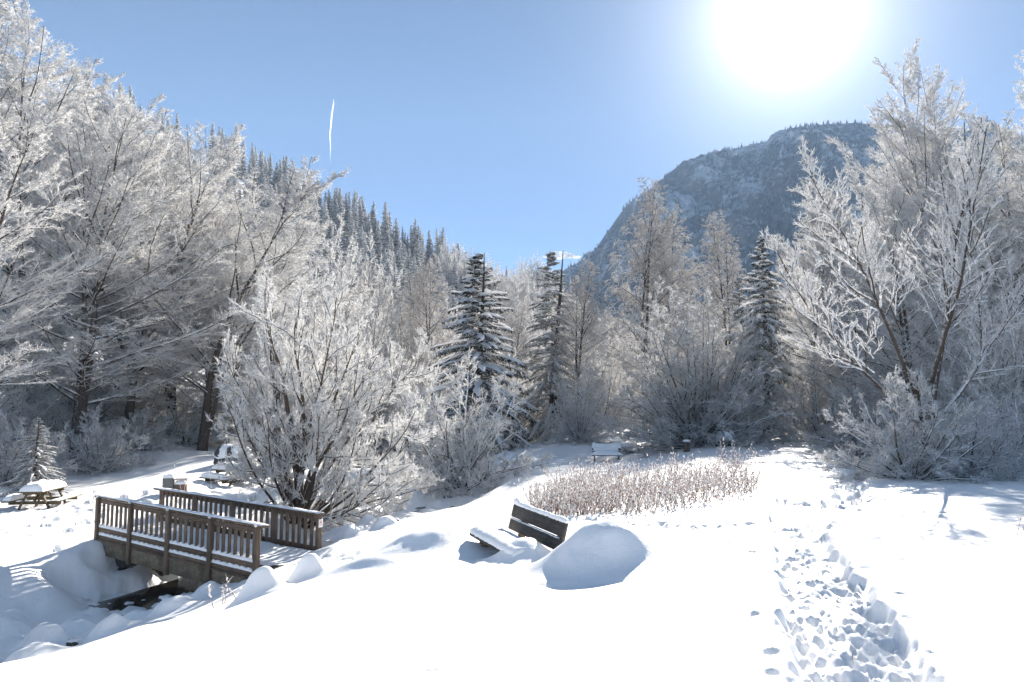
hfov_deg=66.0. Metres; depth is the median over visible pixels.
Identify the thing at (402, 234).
conifer tree
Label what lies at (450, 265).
hornbeam tree
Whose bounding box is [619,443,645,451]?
snow heap
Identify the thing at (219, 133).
conifer tree
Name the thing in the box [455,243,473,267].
hornbeam tree
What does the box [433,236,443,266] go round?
conifer tree
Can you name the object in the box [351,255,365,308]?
conifer tree
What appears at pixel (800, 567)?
snow ground
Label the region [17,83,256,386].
beech tree
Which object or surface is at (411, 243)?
conifer tree
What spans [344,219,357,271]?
conifer tree
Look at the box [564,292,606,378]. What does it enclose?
birch tree
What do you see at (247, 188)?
conifer tree
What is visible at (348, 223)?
conifer tree
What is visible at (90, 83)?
conifer tree
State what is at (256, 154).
conifer tree
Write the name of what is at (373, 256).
conifer tree
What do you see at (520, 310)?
hornbeam tree
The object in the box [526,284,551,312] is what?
hornbeam tree
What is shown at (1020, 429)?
hazel shrub
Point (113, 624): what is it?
snow covered boulder
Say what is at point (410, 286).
birch tree
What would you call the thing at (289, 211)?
conifer tree
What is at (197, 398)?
hazel shrub
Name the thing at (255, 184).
conifer tree
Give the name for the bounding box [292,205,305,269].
conifer tree
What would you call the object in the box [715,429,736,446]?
snow topped boulder
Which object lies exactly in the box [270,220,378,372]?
hornbeam tree
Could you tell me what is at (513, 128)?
sky
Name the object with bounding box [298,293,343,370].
birch tree
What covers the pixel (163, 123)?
conifer tree
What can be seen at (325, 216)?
conifer tree
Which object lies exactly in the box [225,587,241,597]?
frosted weed
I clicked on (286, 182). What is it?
conifer tree
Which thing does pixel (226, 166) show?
conifer tree
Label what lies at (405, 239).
conifer tree
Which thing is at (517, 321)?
birch tree
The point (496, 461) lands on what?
snow covered boulder
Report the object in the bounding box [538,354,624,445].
hornbeam tree
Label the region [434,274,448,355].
conifer tree
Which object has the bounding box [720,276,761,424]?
spruce tree
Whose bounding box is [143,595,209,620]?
snow covered boulder
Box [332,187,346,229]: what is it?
conifer tree
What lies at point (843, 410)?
hazel shrub
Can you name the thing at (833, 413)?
hazel shrub
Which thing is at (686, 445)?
tree stump
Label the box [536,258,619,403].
birch tree
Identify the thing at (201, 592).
snow covered boulder
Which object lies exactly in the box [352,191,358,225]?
conifer tree
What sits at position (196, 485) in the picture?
frosted weed
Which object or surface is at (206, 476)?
picnic table
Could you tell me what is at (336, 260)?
conifer tree
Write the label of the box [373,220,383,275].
conifer tree
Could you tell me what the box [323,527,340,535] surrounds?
snow covered boulder
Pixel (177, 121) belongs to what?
conifer tree
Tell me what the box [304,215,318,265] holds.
conifer tree
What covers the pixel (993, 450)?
hazel shrub
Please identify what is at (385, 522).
snow covered boulder
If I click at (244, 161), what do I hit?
conifer tree
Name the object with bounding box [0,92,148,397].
beech tree
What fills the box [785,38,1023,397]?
beech tree
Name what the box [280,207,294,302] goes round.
conifer tree
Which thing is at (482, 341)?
spruce tree
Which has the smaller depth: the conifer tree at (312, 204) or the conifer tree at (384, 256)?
the conifer tree at (384, 256)
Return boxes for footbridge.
[94,487,325,584]
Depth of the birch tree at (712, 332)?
76.52 m
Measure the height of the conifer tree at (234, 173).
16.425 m
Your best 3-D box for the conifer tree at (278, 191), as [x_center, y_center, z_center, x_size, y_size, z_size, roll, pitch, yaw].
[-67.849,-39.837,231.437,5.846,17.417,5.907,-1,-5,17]
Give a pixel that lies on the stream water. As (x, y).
(152, 594)
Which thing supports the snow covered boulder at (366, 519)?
in the stream water
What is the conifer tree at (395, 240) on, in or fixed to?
on the snow ground
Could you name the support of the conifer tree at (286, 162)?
on the snow ground
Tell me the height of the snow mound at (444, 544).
0.857 m
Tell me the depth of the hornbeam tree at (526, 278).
273.45 m
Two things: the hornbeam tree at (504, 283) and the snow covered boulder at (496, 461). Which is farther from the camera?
the hornbeam tree at (504, 283)
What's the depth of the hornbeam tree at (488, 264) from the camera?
249.01 m
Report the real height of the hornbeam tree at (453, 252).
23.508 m
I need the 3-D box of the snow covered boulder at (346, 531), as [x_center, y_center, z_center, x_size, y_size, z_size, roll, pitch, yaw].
[-4.183,4.871,20.174,1.286,0.377,1.487,0,-5,0]
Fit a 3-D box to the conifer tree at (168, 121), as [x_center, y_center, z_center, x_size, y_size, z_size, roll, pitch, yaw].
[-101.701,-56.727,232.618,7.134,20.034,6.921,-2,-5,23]
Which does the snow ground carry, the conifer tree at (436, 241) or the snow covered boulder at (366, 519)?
the conifer tree at (436, 241)
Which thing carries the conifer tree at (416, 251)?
on the snow ground
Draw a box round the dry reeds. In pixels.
[513,444,773,516]
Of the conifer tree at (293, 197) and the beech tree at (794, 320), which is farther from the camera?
the conifer tree at (293, 197)
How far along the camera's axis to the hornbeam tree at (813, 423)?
45.27 m
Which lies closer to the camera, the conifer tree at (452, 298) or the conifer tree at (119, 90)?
the conifer tree at (452, 298)
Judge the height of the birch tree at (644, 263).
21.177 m
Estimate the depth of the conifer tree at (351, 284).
138.63 m
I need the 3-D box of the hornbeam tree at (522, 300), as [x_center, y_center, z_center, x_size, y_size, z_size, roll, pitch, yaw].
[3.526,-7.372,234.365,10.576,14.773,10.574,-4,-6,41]
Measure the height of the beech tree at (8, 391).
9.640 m
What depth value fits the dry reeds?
16.78 m
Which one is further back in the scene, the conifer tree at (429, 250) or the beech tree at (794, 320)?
the conifer tree at (429, 250)
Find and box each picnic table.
[1,479,81,509]
[199,461,259,486]
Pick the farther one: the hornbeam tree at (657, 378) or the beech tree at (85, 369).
the hornbeam tree at (657, 378)
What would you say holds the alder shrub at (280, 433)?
on the snow ground
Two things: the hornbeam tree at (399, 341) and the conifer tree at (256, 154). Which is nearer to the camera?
the hornbeam tree at (399, 341)
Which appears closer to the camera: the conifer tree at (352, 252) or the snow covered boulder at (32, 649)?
the snow covered boulder at (32, 649)
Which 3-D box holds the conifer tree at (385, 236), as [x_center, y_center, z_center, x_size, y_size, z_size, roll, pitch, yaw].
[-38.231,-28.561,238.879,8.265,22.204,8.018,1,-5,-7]
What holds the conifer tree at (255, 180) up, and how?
on the snow ground
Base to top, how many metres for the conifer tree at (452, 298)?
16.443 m
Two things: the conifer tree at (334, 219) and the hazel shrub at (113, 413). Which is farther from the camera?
the conifer tree at (334, 219)
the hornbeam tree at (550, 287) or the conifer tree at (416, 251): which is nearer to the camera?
the conifer tree at (416, 251)
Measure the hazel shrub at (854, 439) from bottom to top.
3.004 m
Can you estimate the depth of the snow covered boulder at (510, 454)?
43.41 m
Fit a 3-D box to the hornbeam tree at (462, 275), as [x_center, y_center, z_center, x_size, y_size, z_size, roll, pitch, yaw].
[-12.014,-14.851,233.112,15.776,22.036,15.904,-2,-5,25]
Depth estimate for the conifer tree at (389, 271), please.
171.67 m
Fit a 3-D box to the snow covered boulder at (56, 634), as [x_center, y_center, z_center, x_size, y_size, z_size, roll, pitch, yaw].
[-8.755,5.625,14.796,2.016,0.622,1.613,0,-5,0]
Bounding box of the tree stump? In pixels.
[683,439,689,451]
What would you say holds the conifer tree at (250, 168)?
on the snow ground
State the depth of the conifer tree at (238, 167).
298.02 m
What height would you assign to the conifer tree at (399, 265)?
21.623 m
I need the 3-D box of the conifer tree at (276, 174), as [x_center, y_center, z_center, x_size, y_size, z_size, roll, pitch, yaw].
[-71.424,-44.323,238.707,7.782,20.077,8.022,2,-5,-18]
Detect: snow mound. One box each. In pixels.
[365,527,526,560]
[506,519,696,586]
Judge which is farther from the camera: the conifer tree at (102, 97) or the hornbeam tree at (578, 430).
the conifer tree at (102, 97)
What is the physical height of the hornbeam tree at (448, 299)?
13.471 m
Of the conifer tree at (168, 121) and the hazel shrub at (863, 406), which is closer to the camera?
the hazel shrub at (863, 406)
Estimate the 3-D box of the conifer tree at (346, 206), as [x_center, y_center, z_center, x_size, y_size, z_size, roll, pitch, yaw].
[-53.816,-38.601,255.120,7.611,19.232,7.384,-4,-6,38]
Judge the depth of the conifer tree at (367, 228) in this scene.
226.56 m
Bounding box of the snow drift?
[473,537,550,569]
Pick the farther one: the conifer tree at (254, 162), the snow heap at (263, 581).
the conifer tree at (254, 162)
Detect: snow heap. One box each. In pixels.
[224,566,296,609]
[286,553,332,582]
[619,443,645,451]
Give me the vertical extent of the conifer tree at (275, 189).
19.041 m
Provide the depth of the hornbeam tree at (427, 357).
53.96 m
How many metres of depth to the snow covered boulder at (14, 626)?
15.59 m
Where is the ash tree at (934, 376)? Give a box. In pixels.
[760,105,1023,471]
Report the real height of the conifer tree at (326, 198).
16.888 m
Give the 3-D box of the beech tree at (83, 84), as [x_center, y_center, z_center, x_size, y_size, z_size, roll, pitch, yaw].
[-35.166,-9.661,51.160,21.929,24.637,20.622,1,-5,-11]
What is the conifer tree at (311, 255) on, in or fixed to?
on the snow ground
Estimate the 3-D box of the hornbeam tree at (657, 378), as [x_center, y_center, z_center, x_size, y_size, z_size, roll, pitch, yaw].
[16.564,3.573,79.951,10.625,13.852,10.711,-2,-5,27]
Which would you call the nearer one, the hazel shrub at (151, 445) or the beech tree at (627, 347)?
the hazel shrub at (151, 445)
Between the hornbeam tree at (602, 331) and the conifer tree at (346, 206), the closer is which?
the hornbeam tree at (602, 331)
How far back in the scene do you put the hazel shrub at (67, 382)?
50.90 m
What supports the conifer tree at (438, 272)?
on the snow ground
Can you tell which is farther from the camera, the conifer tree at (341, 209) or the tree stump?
the conifer tree at (341, 209)
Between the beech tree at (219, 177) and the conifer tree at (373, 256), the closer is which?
the beech tree at (219, 177)
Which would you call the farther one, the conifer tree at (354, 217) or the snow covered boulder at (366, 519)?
the conifer tree at (354, 217)
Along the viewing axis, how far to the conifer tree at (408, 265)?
197.60 m
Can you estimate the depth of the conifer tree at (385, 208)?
266.12 m
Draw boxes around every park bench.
[469,498,569,555]
[592,442,620,460]
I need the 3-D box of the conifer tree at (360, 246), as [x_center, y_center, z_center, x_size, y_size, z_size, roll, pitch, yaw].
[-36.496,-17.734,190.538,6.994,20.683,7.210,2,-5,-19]
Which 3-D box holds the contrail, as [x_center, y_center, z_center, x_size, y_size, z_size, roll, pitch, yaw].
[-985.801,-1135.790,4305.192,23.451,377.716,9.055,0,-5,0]
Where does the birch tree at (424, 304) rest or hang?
on the snow ground
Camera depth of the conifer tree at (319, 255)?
145.71 m
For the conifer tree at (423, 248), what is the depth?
237.83 m
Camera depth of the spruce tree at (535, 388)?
51.72 m
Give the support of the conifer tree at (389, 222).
on the snow ground
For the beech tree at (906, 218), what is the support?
on the snow ground
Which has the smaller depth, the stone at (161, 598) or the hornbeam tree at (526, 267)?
the stone at (161, 598)
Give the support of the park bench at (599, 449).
on the snow ground
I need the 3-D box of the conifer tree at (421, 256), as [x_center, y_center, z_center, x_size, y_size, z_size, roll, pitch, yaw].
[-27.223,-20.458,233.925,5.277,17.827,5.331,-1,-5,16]
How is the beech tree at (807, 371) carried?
on the snow ground
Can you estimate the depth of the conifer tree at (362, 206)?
263.59 m
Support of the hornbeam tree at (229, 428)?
on the snow ground
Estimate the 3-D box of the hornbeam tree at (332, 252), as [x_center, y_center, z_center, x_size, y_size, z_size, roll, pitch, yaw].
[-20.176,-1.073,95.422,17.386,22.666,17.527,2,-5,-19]
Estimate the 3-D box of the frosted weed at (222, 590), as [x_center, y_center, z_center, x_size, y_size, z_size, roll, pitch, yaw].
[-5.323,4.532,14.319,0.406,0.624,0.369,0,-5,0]
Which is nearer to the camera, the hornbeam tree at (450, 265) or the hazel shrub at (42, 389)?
the hazel shrub at (42, 389)
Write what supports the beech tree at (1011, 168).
on the snow ground
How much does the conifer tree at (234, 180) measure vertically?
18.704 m
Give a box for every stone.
[66,638,77,645]
[158,595,172,601]
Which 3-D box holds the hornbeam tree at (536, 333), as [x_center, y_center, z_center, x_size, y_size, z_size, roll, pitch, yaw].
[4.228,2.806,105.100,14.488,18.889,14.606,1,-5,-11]
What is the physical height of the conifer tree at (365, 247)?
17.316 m
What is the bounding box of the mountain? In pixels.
[534,119,1023,346]
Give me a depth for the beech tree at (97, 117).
58.34 m
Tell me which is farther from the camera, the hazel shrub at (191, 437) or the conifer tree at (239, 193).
the conifer tree at (239, 193)
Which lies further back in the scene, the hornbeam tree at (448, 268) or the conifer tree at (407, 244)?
the conifer tree at (407, 244)
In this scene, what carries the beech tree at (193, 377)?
on the snow ground
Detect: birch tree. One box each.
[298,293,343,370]
[344,261,408,381]
[368,288,431,394]
[385,263,451,370]
[394,256,464,401]
[472,275,524,377]
[493,300,545,396]
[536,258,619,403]
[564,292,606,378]
[595,311,625,379]
[599,176,700,426]
[633,203,706,390]
[680,209,759,379]
[689,299,737,380]
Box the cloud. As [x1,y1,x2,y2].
[542,251,580,258]
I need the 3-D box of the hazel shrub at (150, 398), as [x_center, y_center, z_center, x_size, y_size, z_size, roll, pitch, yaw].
[-27.347,3.285,53.758,9.764,6.827,9.162,-4,-6,41]
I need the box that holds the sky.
[0,0,1023,279]
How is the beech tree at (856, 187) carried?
on the snow ground
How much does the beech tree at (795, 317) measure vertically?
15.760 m
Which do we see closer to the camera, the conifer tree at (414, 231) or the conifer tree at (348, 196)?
the conifer tree at (348, 196)
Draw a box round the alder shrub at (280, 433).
[205,255,444,535]
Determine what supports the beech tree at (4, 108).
on the snow ground
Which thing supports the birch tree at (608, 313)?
on the snow ground
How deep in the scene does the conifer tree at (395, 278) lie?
149.87 m
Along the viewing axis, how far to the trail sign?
18.67 m
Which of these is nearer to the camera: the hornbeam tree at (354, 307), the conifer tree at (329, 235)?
the hornbeam tree at (354, 307)
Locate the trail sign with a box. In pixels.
[319,519,322,526]
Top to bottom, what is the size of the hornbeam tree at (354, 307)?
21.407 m
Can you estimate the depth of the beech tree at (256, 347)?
53.97 m
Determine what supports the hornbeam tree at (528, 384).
on the snow ground
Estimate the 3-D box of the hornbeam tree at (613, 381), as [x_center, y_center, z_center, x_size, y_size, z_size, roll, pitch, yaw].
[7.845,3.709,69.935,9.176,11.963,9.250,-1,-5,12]
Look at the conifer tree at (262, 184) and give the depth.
184.57 m
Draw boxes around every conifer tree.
[85,72,94,101]
[93,93,108,156]
[116,86,124,113]
[123,85,132,118]
[127,95,135,121]
[156,110,165,166]
[165,116,171,147]
[171,114,180,154]
[204,122,215,166]
[208,141,221,183]
[217,126,220,146]
[219,160,233,206]
[220,142,236,194]
[227,176,243,227]
[230,160,236,182]
[232,123,242,177]
[237,187,242,205]
[239,135,248,179]
[242,177,250,223]
[245,199,255,234]
[246,182,257,223]
[247,142,253,173]
[247,161,253,193]
[250,147,257,180]
[250,176,268,227]
[251,154,257,180]
[252,165,258,204]
[253,187,268,247]
[255,168,261,208]
[256,151,267,199]
[261,156,269,195]
[264,185,283,260]
[266,153,273,186]
[268,162,280,198]
[272,182,282,243]
[277,159,283,193]
[277,177,286,220]
[280,170,289,229]
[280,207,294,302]
[282,156,289,176]
[284,195,293,242]
[289,178,298,218]
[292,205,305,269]
[295,173,308,230]
[303,175,311,229]
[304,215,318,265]
[305,188,319,241]
[305,239,320,286]
[312,199,324,271]
[316,246,325,293]
[317,193,323,229]
[318,202,329,271]
[320,229,352,316]
[322,193,330,214]
[322,217,334,277]
[327,190,333,226]
[331,198,337,237]
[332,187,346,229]
[333,192,349,259]
[336,189,346,231]
[342,193,350,238]
[344,205,351,252]
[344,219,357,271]
[345,192,352,228]
[345,236,356,270]
[346,202,359,256]
[347,269,353,311]
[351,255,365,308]
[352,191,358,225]
[356,226,367,299]
[357,197,364,237]
[358,196,366,216]
[359,213,379,275]
[359,233,368,269]
[364,248,383,333]
[365,201,379,252]
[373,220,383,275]
[375,214,392,265]
[379,212,394,271]
[380,202,393,243]
[380,248,387,306]
[381,256,393,323]
[384,262,403,345]
[385,238,394,273]
[387,211,393,241]
[391,218,401,261]
[392,240,411,318]
[400,226,405,255]
[400,243,407,280]
[403,233,407,262]
[403,248,413,303]
[406,234,412,266]
[408,226,414,265]
[408,255,418,303]
[409,225,425,270]
[411,218,417,259]
[411,238,424,298]
[418,243,425,275]
[421,242,426,285]
[424,230,433,262]
[431,258,447,321]
[433,228,438,254]
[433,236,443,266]
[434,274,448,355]
[435,227,445,256]
[447,285,459,337]
[449,256,460,304]
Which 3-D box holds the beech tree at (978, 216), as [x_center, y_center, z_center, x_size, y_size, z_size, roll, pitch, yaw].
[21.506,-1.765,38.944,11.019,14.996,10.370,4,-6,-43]
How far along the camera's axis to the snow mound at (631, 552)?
8.73 m
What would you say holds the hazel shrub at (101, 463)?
on the snow ground
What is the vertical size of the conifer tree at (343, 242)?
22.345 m
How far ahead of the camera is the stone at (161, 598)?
18.12 m
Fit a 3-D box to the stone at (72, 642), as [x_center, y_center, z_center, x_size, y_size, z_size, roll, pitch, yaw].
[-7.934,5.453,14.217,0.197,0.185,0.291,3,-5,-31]
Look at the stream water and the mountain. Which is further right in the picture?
the mountain
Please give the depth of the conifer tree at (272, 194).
172.83 m
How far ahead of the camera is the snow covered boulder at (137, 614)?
15.93 m
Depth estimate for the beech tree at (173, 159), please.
69.66 m
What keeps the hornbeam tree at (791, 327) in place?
on the snow ground
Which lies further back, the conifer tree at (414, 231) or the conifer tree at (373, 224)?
the conifer tree at (414, 231)
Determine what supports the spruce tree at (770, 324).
on the snow ground
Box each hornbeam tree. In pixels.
[198,273,350,451]
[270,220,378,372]
[284,208,416,455]
[299,236,412,386]
[333,306,430,455]
[377,332,468,458]
[407,306,474,400]
[427,288,504,398]
[430,238,465,279]
[431,282,453,307]
[432,243,471,294]
[432,254,464,295]
[449,264,490,290]
[454,261,504,312]
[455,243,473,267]
[467,253,499,278]
[480,262,521,317]
[486,340,548,449]
[489,261,510,280]
[489,298,574,427]
[495,270,513,301]
[500,266,531,304]
[503,272,532,314]
[506,300,526,321]
[510,268,535,299]
[512,256,539,286]
[512,297,583,407]
[514,250,552,294]
[515,294,531,313]
[520,269,550,307]
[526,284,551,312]
[534,274,565,299]
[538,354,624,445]
[559,320,647,428]
[583,310,617,341]
[592,319,653,419]
[595,274,803,457]
[596,317,617,349]
[618,314,693,390]
[629,316,699,417]
[751,280,841,424]
[766,332,866,444]
[884,236,1023,448]
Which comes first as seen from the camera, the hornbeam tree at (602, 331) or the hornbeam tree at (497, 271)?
the hornbeam tree at (602, 331)
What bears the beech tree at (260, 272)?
on the snow ground
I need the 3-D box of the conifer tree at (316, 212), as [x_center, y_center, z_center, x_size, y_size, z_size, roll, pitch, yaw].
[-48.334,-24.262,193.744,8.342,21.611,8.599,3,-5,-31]
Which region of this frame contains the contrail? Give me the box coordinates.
[329,100,333,139]
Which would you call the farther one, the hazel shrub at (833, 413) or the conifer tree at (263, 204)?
the conifer tree at (263, 204)
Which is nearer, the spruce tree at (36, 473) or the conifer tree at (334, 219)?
the spruce tree at (36, 473)
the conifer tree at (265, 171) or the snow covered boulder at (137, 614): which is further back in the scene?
the conifer tree at (265, 171)
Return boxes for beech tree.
[0,0,139,301]
[0,0,173,420]
[0,67,111,288]
[0,70,284,465]
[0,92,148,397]
[0,105,200,347]
[0,108,280,436]
[0,119,310,435]
[0,272,65,423]
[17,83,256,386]
[59,156,373,450]
[95,194,341,442]
[103,140,257,391]
[105,171,307,435]
[186,279,343,411]
[226,225,289,360]
[612,327,641,381]
[721,191,917,415]
[766,284,831,357]
[779,119,989,401]
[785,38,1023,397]
[787,268,873,399]
[788,233,932,415]
[789,159,1017,420]
[814,217,955,395]
[855,155,1023,400]
[863,131,1017,364]
[897,49,1023,411]
[913,202,1023,385]
[937,117,1023,360]
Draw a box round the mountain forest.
[543,116,1023,332]
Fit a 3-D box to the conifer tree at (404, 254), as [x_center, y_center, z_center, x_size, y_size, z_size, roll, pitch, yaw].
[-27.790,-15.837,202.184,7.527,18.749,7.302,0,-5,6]
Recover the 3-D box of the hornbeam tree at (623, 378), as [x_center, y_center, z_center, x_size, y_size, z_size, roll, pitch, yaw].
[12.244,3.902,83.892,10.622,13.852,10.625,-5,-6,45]
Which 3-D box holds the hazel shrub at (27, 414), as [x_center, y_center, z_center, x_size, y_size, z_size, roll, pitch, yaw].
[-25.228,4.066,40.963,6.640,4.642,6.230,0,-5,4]
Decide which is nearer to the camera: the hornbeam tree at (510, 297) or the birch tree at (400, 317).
the birch tree at (400, 317)
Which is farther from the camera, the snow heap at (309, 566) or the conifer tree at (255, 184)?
the conifer tree at (255, 184)
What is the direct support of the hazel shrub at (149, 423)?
on the snow ground
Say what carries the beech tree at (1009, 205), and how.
on the snow ground
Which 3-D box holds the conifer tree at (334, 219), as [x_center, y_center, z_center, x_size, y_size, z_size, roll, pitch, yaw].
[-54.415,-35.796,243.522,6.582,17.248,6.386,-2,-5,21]
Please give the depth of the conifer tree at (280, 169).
240.52 m
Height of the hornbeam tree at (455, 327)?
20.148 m
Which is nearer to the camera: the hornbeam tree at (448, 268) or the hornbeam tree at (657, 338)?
the hornbeam tree at (657, 338)
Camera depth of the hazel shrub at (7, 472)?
32.52 m
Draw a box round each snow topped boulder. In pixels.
[211,443,253,464]
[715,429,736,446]
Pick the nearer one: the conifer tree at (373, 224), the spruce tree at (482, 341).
the spruce tree at (482, 341)
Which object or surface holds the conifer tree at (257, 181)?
on the snow ground
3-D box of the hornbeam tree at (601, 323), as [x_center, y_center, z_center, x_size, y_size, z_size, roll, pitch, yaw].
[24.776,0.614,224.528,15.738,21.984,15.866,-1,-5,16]
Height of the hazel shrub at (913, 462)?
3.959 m
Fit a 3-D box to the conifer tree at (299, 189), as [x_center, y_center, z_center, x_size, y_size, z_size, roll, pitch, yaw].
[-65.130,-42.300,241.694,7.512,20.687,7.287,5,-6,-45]
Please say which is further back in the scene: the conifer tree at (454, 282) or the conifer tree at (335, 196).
the conifer tree at (335, 196)
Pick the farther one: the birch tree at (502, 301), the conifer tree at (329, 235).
the conifer tree at (329, 235)
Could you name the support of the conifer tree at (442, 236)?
on the snow ground
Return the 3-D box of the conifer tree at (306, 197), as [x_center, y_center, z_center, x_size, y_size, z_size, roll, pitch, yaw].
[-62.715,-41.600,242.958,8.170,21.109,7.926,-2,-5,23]
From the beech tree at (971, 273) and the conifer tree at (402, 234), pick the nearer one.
the beech tree at (971, 273)
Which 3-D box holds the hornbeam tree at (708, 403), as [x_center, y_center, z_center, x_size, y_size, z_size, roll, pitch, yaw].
[9.845,1.804,41.943,11.196,11.081,11.106,1,-5,-11]
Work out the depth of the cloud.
5229.42 m
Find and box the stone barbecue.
[162,474,187,490]
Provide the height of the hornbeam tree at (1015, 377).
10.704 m
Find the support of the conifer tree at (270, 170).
on the snow ground
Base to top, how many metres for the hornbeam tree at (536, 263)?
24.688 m
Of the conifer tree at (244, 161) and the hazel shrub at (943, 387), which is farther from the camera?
the conifer tree at (244, 161)
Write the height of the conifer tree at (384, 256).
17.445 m
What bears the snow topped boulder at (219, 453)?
on the snow ground
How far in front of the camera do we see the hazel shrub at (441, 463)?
31.88 m
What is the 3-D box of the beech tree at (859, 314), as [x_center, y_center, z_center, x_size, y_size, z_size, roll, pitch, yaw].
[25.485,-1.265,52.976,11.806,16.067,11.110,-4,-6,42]
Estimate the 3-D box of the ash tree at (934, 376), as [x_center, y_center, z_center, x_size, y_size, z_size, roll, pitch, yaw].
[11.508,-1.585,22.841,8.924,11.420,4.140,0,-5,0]
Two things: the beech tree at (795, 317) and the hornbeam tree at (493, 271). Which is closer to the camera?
the beech tree at (795, 317)
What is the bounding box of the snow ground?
[0,101,1023,681]
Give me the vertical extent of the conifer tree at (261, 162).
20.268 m
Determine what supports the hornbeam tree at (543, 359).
on the snow ground
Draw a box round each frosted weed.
[174,465,217,512]
[206,577,228,607]
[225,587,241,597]
[1015,512,1023,534]
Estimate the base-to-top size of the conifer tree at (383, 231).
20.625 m
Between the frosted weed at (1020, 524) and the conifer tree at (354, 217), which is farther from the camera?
the conifer tree at (354, 217)
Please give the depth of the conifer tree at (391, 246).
209.87 m
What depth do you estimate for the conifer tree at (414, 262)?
189.10 m
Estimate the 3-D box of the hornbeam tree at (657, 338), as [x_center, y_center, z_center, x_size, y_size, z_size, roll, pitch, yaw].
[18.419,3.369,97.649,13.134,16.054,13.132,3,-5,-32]
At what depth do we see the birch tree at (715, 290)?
58.13 m
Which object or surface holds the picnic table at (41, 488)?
on the snow ground
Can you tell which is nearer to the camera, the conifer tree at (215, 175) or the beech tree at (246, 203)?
the beech tree at (246, 203)
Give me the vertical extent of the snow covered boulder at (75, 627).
0.378 m
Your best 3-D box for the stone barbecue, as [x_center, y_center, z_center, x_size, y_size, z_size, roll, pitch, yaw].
[-11.855,5.019,27.753,0.785,0.714,0.400,1,-5,-14]
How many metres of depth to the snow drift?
9.77 m
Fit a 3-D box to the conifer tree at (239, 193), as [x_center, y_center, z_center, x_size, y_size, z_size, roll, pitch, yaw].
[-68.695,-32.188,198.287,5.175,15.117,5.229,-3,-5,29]
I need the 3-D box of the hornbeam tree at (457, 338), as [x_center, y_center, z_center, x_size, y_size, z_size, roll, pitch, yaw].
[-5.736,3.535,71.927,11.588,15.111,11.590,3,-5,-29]
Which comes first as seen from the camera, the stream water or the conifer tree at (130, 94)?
the stream water
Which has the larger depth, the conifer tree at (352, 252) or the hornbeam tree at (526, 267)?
the hornbeam tree at (526, 267)
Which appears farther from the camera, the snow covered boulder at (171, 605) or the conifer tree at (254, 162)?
the conifer tree at (254, 162)
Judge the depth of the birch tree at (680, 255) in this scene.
66.73 m
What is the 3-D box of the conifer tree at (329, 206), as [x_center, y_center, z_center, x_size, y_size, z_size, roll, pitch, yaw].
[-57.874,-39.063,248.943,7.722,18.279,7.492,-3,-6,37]
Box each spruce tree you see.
[0,417,67,496]
[404,253,540,458]
[503,250,601,441]
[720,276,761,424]
[732,234,805,438]
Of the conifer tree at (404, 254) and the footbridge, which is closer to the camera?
the footbridge
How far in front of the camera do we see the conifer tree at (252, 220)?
182.33 m
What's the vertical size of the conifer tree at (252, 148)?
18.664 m
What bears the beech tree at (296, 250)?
on the snow ground
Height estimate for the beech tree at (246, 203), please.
20.352 m
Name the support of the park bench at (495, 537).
on the snow ground
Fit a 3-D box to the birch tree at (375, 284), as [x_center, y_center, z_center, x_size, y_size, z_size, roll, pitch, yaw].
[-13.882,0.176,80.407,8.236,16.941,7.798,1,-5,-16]
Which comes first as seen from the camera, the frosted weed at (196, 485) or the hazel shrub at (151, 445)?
the frosted weed at (196, 485)
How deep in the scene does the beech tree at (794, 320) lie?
49.34 m
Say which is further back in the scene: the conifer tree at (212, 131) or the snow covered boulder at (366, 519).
the conifer tree at (212, 131)
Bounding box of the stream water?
[0,495,454,662]
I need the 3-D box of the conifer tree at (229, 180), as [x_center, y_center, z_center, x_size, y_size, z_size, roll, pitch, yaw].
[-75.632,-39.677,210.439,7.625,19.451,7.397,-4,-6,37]
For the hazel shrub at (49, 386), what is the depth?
47.36 m
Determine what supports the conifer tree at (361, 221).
on the snow ground
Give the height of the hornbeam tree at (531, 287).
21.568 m
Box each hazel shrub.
[0,376,86,455]
[0,401,79,486]
[1,348,103,414]
[3,382,105,439]
[24,333,127,416]
[37,363,152,425]
[40,400,163,475]
[68,342,184,428]
[103,375,198,433]
[105,402,181,453]
[137,386,233,448]
[142,365,227,429]
[369,347,555,498]
[794,357,931,460]
[796,373,893,441]
[814,364,1022,484]
[816,408,879,455]
[828,360,999,455]
[859,362,1023,457]
[889,382,1023,482]
[962,383,1023,473]
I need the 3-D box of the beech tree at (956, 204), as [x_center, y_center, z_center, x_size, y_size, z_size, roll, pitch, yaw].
[28.102,-3.549,50.975,13.529,20.262,13.149,3,-6,-36]
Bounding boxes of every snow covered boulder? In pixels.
[0,611,47,649]
[0,624,87,662]
[3,642,80,662]
[60,619,96,636]
[76,613,145,645]
[123,608,153,619]
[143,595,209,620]
[190,581,236,599]
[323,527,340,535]
[324,523,367,540]
[355,515,377,525]
[365,516,405,530]
[486,457,511,468]
[496,450,521,460]
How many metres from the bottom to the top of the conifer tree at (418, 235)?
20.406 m
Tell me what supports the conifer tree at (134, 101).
on the snow ground
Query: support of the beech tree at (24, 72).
on the snow ground
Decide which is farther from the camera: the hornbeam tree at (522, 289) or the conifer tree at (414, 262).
the hornbeam tree at (522, 289)
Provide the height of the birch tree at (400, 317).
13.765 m
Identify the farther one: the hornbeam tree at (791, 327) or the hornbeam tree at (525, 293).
the hornbeam tree at (525, 293)
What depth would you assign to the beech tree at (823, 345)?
71.53 m
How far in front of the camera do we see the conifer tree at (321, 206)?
244.27 m
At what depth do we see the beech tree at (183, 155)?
53.29 m

